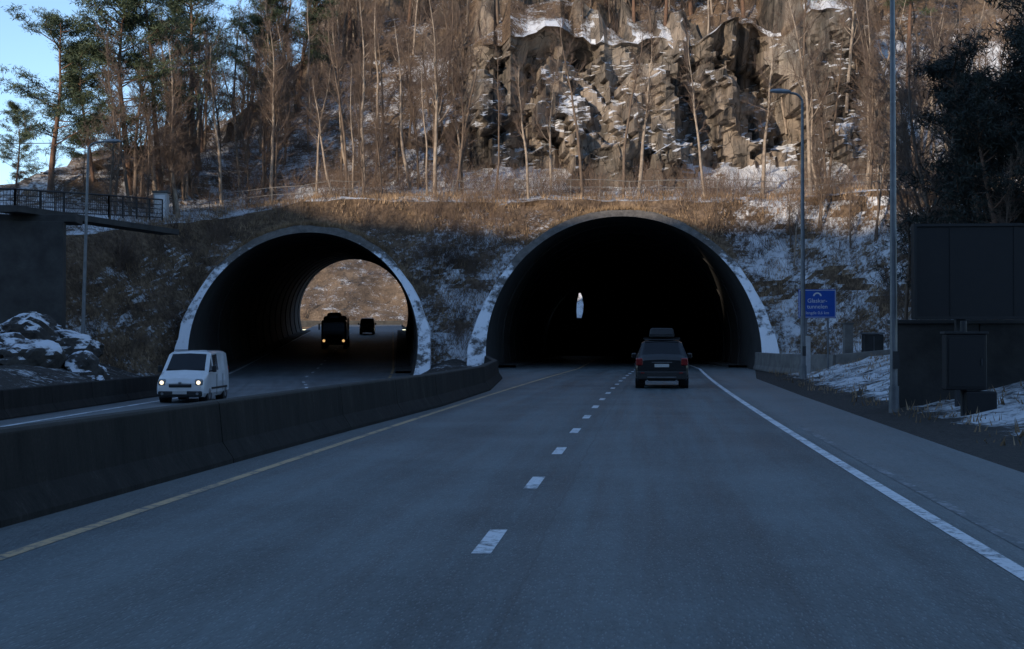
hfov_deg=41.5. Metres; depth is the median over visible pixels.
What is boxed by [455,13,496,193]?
bare tree
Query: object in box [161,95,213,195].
bare tree
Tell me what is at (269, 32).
bare tree
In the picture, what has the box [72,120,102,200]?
bare tree
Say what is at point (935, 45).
bare tree
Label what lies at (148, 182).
bare tree
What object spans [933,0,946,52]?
bare tree
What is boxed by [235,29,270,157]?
bare tree
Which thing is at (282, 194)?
metal fence
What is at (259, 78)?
bare tree
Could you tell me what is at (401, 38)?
bare tree
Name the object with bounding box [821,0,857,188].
bare tree
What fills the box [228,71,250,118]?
bare tree
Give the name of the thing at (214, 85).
bare tree
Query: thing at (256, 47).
bare tree
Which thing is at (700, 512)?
road
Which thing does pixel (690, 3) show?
pine tree
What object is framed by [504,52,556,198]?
bare tree
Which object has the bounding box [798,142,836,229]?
bare tree
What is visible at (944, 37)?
bare tree
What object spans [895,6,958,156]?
bare tree
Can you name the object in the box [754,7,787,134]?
bare tree
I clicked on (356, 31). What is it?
bare tree
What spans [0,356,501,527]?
median barrier
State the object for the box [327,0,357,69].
bare tree
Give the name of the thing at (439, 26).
bare tree
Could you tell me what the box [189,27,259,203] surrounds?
bare tree
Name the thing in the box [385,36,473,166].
bare tree
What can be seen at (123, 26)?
pine tree
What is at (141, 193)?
bare tree
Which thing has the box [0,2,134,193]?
pine tree
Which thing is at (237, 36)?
bare tree
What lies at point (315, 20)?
pine tree
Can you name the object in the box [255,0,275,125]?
bare tree
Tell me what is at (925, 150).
bare tree
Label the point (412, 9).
bare tree
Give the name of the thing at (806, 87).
bare tree
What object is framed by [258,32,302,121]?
bare tree
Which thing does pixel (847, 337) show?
concrete post
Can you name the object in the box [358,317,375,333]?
oncoming van
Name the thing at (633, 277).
road tunnel
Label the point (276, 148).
bare tree
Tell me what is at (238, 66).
bare tree
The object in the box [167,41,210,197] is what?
bare tree
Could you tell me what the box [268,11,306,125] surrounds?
bare tree
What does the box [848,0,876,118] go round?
bare tree
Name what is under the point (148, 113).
bare tree
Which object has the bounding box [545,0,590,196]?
bare tree
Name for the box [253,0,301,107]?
bare tree
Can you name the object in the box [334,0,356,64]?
bare tree
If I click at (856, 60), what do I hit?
bare tree
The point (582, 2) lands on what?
bare tree
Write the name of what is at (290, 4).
bare tree
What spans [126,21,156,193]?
bare tree
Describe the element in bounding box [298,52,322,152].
bare tree
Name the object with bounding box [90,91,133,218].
bare tree
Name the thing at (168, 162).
bare tree
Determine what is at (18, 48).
sky
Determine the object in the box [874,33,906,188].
bare tree
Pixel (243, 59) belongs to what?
bare tree
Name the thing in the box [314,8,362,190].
bare tree
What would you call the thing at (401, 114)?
bare tree
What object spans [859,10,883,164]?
bare tree
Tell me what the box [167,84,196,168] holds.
bare tree
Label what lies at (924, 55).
bare tree
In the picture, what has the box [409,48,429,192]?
bare tree
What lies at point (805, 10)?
bare tree
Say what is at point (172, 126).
bare tree
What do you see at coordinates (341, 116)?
bare tree
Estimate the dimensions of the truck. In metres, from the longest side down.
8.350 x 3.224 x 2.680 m
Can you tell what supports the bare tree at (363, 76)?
on the hillside
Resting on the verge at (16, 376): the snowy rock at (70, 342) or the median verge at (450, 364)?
the snowy rock at (70, 342)
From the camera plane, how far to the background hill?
214.10 m
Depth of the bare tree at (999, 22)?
66.26 m
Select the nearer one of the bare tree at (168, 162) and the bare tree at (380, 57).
the bare tree at (168, 162)
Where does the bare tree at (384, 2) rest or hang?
on the hillside
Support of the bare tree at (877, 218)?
on the hillside
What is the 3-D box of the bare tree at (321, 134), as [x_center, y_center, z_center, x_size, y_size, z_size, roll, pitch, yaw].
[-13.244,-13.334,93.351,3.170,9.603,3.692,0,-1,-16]
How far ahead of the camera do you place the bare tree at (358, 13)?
116.11 m
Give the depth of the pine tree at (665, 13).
110.20 m
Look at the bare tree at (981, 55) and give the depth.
84.90 m
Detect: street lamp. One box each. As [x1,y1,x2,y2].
[81,139,121,333]
[770,88,806,378]
[889,0,898,412]
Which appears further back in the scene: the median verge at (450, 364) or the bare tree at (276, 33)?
the bare tree at (276, 33)
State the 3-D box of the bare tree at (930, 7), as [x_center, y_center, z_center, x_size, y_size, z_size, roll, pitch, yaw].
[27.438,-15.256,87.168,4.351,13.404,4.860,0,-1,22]
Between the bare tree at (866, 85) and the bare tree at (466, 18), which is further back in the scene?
the bare tree at (466, 18)
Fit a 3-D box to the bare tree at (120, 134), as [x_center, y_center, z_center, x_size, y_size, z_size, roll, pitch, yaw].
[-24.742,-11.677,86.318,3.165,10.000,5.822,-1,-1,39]
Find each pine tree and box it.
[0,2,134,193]
[0,100,47,191]
[40,42,123,180]
[47,0,207,195]
[71,36,187,209]
[83,0,225,190]
[115,0,257,149]
[140,0,244,170]
[199,0,305,136]
[258,0,341,113]
[347,1,352,60]
[407,0,411,26]
[632,0,635,22]
[663,0,667,25]
[688,0,692,15]
[740,0,745,18]
[881,0,936,88]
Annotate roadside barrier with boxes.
[0,374,160,419]
[753,349,889,373]
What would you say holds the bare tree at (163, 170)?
on the hillside
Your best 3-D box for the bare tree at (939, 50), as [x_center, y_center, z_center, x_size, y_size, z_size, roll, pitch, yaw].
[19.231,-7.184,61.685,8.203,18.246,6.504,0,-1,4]
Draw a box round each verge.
[0,363,141,388]
[422,359,472,373]
[755,354,1023,472]
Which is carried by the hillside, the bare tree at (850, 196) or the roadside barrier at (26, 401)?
the bare tree at (850, 196)
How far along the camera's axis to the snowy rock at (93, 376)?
58.91 m
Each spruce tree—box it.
[865,90,1023,319]
[873,27,1023,319]
[885,23,1017,244]
[902,63,1023,319]
[917,29,1023,319]
[919,0,1023,208]
[919,0,1023,223]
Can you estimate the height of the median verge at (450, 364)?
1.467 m
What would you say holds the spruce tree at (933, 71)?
on the verge at (957, 433)
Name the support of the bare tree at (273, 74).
on the hillside
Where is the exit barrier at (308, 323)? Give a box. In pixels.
[301,321,402,326]
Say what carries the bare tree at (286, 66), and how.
on the hillside
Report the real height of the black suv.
2.160 m
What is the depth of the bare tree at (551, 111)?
94.36 m
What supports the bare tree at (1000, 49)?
on the hillside
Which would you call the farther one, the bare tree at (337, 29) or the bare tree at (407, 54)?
the bare tree at (407, 54)
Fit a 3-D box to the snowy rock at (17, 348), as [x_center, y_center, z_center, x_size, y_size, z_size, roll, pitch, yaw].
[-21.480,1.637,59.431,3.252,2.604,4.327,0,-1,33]
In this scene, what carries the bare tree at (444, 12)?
on the hillside
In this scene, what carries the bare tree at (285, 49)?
on the hillside
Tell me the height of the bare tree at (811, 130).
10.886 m
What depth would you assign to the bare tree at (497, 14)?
109.43 m
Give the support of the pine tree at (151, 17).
on the hillside
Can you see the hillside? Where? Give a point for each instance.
(732, 136)
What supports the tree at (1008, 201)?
on the verge at (957, 433)
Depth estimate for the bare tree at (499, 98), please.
91.66 m
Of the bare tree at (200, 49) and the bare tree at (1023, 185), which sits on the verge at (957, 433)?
the bare tree at (1023, 185)
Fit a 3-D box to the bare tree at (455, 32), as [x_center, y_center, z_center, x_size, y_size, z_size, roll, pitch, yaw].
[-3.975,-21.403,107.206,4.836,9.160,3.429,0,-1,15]
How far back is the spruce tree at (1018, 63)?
50.62 m
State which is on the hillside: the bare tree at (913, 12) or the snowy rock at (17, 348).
the bare tree at (913, 12)
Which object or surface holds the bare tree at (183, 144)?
on the hillside
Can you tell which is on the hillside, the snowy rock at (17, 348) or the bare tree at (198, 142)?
the bare tree at (198, 142)
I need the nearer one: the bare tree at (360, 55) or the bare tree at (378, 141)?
the bare tree at (378, 141)
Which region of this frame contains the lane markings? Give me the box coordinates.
[0,332,1023,580]
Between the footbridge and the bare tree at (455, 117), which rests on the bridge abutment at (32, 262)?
the footbridge
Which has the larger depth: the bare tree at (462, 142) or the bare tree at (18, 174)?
the bare tree at (462, 142)
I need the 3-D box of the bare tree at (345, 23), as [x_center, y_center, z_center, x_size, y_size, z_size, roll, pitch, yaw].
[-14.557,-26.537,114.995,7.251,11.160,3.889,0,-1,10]
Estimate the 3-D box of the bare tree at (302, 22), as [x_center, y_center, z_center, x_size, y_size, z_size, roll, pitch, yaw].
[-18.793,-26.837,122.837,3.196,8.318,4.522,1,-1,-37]
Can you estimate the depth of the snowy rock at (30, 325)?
61.17 m
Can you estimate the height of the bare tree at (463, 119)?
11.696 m
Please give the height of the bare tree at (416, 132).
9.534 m
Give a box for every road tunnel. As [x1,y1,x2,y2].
[174,225,430,375]
[467,210,779,370]
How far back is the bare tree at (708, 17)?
108.33 m
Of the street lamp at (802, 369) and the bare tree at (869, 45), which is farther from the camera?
the bare tree at (869, 45)
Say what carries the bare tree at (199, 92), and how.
on the hillside
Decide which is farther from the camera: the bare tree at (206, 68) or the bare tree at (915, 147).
the bare tree at (206, 68)
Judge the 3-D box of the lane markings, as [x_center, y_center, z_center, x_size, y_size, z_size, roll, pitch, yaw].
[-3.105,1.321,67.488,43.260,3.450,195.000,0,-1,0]
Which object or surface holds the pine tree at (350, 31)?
on the hillside
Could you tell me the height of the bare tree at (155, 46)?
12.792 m
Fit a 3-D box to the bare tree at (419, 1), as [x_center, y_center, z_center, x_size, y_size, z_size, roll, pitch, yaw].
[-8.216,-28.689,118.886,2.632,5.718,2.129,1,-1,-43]
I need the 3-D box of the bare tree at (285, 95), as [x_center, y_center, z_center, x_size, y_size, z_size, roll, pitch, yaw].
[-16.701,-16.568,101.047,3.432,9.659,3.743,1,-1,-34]
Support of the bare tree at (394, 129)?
on the hillside
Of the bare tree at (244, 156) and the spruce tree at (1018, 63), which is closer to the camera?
the spruce tree at (1018, 63)
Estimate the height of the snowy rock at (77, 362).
1.776 m
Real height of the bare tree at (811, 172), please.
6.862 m
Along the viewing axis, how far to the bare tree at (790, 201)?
86.98 m
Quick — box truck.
[318,312,349,348]
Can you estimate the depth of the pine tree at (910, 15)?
102.34 m
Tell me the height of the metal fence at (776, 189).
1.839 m
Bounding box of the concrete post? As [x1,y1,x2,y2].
[842,323,853,353]
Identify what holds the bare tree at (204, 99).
on the hillside
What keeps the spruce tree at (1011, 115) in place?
on the verge at (957, 433)
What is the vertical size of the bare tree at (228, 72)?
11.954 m
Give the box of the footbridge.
[0,188,178,234]
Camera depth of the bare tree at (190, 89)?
94.70 m
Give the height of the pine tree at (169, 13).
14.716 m
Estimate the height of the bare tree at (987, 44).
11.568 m
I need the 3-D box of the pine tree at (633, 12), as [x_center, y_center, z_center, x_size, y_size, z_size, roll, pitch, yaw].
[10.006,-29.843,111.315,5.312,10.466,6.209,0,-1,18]
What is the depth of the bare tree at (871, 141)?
87.11 m
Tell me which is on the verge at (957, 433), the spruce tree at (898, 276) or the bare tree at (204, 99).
the spruce tree at (898, 276)
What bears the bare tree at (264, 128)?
on the hillside
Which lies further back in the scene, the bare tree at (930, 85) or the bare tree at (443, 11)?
the bare tree at (443, 11)
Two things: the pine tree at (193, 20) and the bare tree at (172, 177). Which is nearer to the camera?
the bare tree at (172, 177)
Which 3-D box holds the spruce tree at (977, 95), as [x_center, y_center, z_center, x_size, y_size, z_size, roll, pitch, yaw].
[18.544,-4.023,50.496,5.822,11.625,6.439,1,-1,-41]
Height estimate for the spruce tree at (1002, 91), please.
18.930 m
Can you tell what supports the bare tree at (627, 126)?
on the hillside
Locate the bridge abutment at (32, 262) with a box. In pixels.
[0,214,82,329]
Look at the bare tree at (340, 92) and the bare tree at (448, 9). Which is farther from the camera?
the bare tree at (448, 9)
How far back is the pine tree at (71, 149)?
90.11 m
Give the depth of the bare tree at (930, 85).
89.09 m
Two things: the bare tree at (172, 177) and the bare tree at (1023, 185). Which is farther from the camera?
the bare tree at (172, 177)
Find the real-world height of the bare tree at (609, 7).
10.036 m
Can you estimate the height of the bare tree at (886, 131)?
14.515 m
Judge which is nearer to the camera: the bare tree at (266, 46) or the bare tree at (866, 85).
the bare tree at (866, 85)
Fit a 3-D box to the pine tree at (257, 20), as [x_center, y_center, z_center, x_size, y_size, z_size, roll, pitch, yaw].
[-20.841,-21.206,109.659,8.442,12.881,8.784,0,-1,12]
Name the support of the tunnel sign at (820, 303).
on the verge at (957, 433)
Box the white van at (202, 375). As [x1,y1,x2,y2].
[157,349,228,401]
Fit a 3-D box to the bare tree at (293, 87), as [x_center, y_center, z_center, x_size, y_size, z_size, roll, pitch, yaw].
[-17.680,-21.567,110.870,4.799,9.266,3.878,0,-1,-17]
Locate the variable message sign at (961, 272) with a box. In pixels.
[911,223,1023,406]
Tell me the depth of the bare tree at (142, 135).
91.53 m
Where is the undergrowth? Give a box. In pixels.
[2,0,1023,362]
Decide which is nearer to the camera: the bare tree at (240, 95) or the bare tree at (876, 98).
the bare tree at (876, 98)
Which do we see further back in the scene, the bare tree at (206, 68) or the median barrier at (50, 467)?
the bare tree at (206, 68)
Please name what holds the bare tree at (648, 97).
on the hillside
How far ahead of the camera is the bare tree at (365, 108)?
100.45 m
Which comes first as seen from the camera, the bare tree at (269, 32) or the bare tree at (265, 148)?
the bare tree at (265, 148)
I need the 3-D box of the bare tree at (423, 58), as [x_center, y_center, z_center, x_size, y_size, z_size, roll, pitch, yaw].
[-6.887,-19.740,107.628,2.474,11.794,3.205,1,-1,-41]
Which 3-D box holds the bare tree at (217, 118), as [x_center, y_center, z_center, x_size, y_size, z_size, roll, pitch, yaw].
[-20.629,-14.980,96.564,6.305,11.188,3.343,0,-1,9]
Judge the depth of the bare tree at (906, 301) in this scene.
61.21 m
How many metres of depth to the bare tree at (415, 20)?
114.88 m
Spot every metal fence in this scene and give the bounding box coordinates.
[209,180,359,209]
[453,168,917,198]
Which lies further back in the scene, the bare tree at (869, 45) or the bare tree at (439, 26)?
the bare tree at (439, 26)
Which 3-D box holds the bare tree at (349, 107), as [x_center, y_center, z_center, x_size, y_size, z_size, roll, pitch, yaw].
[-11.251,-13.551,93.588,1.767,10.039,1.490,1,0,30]
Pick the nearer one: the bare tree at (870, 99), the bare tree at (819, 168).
the bare tree at (819, 168)
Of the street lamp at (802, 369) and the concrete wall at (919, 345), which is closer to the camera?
the concrete wall at (919, 345)
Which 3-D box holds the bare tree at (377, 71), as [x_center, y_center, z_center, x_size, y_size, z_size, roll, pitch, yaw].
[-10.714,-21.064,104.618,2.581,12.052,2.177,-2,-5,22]
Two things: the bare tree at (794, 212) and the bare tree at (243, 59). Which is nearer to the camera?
the bare tree at (794, 212)
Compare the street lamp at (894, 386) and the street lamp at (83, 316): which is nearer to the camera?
the street lamp at (894, 386)
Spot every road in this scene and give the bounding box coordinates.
[0,325,409,425]
[0,356,1023,648]
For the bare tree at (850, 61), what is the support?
on the hillside
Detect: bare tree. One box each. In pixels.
[5,147,26,204]
[44,131,68,210]
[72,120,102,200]
[82,63,161,213]
[86,21,149,214]
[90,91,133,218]
[115,44,168,158]
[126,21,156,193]
[127,15,196,216]
[127,80,160,194]
[130,101,162,215]
[132,38,169,208]
[142,3,170,122]
[150,88,200,205]
[151,62,196,214]
[152,64,212,200]
[153,41,197,190]
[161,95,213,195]
[162,13,191,177]
[163,66,219,198]
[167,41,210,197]
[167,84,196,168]
[169,0,220,134]
[177,36,217,179]
[179,20,226,193]
[187,46,221,133]
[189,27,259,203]
[192,40,262,165]
[194,2,223,149]
[195,17,239,150]
[204,34,265,195]
[219,62,298,197]
[221,99,275,196]
[223,0,253,138]
[227,26,250,110]
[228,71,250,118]
[230,7,255,93]
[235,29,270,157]
[238,0,285,121]
[238,71,293,185]
[241,12,275,97]
[242,35,284,152]
[243,11,263,96]
[247,18,307,198]
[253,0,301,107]
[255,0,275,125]
[255,46,290,127]
[257,1,288,124]
[257,67,294,198]
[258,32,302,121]
[262,35,299,141]
[264,0,303,61]
[264,39,305,164]
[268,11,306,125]
[269,0,297,125]
[273,6,320,114]
[280,0,310,85]
[286,61,342,193]
[289,0,329,126]
[295,2,318,59]
[296,65,340,196]
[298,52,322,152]
[300,6,323,84]
[302,0,380,73]
[311,0,346,89]
[311,1,357,196]
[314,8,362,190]
[315,0,352,187]
[315,1,361,66]
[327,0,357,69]
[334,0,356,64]
[334,46,375,159]
[339,0,384,54]
[341,88,371,193]
[342,0,382,195]
[343,33,371,118]
[343,55,362,195]
[352,0,370,52]
[353,89,399,180]
[354,0,394,81]
[359,1,425,189]
[359,89,396,196]
[362,0,383,128]
[364,0,393,144]
[369,0,393,37]
[374,65,412,177]
[382,11,440,141]
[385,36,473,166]
[388,3,427,136]
[395,68,431,189]
[400,0,414,21]
[402,0,473,193]
[403,0,417,53]
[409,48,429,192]
[412,5,438,146]
[413,0,432,23]
[417,11,463,134]
[423,0,474,91]
[424,0,480,61]
[429,0,457,47]
[431,0,465,40]
[438,35,492,191]
[441,51,476,185]
[445,0,474,94]
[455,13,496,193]
[464,0,468,43]
[482,43,508,197]
[496,0,498,24]
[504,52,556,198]
[521,36,568,192]
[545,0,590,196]
[576,0,586,18]
[599,0,620,28]
[612,17,677,195]
[614,11,661,196]
[636,0,657,33]
[665,10,721,197]
[707,0,709,34]
[730,16,792,194]
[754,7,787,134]
[766,170,807,247]
[769,0,846,193]
[772,0,832,62]
[776,42,830,191]
[781,174,811,266]
[796,47,842,189]
[798,128,843,230]
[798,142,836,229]
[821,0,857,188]
[824,0,884,112]
[833,0,923,189]
[839,153,865,247]
[845,0,874,72]
[845,34,902,188]
[845,46,888,189]
[847,0,1001,319]
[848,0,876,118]
[849,53,971,237]
[851,56,888,186]
[853,0,886,151]
[856,91,888,240]
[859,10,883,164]
[862,10,1000,319]
[868,136,945,319]
[873,107,900,241]
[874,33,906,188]
[883,12,948,129]
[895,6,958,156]
[897,5,933,172]
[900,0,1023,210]
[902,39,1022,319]
[906,0,920,74]
[906,0,923,33]
[907,0,961,148]
[910,0,959,159]
[910,7,954,139]
[917,119,934,205]
[918,30,951,174]
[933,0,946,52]
[953,0,984,71]
[959,2,987,70]
[975,25,993,71]
[976,14,994,66]
[978,1,1022,99]
[980,5,1022,77]
[983,70,1023,218]
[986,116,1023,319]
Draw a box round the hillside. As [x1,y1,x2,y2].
[0,0,1023,375]
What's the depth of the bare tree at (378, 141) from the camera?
94.39 m
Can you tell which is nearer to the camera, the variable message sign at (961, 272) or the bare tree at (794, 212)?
the variable message sign at (961, 272)
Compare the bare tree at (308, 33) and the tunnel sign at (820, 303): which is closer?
the tunnel sign at (820, 303)
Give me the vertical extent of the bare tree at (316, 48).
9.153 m
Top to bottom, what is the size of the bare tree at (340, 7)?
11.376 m
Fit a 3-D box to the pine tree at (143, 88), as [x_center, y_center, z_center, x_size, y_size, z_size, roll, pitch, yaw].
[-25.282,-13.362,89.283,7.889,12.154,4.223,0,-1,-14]
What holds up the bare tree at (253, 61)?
on the hillside
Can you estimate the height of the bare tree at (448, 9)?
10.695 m
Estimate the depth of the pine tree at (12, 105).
90.02 m
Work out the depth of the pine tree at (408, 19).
117.65 m
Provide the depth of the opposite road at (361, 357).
90.09 m
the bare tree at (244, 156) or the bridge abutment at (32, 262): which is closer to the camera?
the bridge abutment at (32, 262)
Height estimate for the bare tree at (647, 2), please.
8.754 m
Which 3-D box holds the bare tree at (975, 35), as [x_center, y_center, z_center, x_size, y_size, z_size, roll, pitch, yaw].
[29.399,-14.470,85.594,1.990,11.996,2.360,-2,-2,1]
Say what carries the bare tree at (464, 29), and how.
on the hillside
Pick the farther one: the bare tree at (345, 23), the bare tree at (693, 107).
the bare tree at (345, 23)
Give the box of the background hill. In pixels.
[67,150,582,328]
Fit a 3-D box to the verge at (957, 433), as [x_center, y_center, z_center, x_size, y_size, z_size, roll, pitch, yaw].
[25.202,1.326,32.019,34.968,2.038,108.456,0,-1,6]
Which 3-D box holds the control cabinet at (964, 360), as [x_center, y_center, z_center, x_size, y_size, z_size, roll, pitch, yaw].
[9.429,1.047,27.925,1.050,2.250,0.490,0,-1,6]
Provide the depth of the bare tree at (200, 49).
103.08 m
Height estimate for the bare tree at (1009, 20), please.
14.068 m
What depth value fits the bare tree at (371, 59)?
112.18 m
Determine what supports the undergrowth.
on the hillside
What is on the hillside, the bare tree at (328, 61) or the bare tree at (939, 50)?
the bare tree at (328, 61)
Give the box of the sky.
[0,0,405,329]
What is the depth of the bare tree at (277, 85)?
106.93 m
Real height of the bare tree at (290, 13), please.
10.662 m
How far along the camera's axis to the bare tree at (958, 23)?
87.33 m
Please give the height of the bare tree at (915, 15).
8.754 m
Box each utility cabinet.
[152,191,170,219]
[860,332,884,351]
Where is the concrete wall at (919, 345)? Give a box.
[887,320,1023,407]
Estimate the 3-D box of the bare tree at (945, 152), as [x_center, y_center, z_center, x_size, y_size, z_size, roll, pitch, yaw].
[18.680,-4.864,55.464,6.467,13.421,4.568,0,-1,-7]
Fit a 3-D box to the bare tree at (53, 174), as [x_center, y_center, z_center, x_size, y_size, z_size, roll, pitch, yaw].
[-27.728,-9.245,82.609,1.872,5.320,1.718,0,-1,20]
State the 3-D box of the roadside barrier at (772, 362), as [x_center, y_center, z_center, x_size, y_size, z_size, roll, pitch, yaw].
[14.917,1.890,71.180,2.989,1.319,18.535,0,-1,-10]
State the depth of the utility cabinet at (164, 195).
86.80 m
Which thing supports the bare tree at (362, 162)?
on the hillside
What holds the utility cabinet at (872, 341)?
on the verge at (957, 433)
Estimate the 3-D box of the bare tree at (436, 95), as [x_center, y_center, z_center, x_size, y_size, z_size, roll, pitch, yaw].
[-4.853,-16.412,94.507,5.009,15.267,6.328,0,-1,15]
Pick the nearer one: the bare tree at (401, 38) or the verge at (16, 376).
the verge at (16, 376)
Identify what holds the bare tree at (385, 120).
on the hillside
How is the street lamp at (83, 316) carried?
on the verge at (16, 376)
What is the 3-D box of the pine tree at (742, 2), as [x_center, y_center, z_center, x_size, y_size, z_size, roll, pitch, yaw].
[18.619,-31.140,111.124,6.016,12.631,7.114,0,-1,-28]
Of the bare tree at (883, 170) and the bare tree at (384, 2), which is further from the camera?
the bare tree at (384, 2)
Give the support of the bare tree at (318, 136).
on the hillside
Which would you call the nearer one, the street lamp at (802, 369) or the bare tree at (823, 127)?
the street lamp at (802, 369)
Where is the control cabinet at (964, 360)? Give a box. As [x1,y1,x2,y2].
[940,321,996,415]
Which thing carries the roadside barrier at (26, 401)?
on the verge at (16, 376)
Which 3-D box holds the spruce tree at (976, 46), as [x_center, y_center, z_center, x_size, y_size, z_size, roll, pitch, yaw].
[21.762,-5.664,60.816,8.208,15.186,8.839,0,-1,-27]
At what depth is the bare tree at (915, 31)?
86.62 m
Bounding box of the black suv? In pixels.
[632,328,691,387]
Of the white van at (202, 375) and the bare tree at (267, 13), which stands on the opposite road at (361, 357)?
the white van at (202, 375)
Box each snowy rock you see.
[0,311,62,340]
[0,332,67,368]
[54,329,103,357]
[64,350,110,379]
[78,370,104,380]
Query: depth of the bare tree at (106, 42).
86.29 m
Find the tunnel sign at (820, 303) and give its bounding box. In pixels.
[798,289,835,372]
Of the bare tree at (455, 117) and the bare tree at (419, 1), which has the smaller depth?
the bare tree at (455, 117)
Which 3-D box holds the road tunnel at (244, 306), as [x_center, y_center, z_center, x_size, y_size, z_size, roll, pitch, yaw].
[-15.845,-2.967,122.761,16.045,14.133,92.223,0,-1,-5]
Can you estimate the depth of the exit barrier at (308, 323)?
197.87 m
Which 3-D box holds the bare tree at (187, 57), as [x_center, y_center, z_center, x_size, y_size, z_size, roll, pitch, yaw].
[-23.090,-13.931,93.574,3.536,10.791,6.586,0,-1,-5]

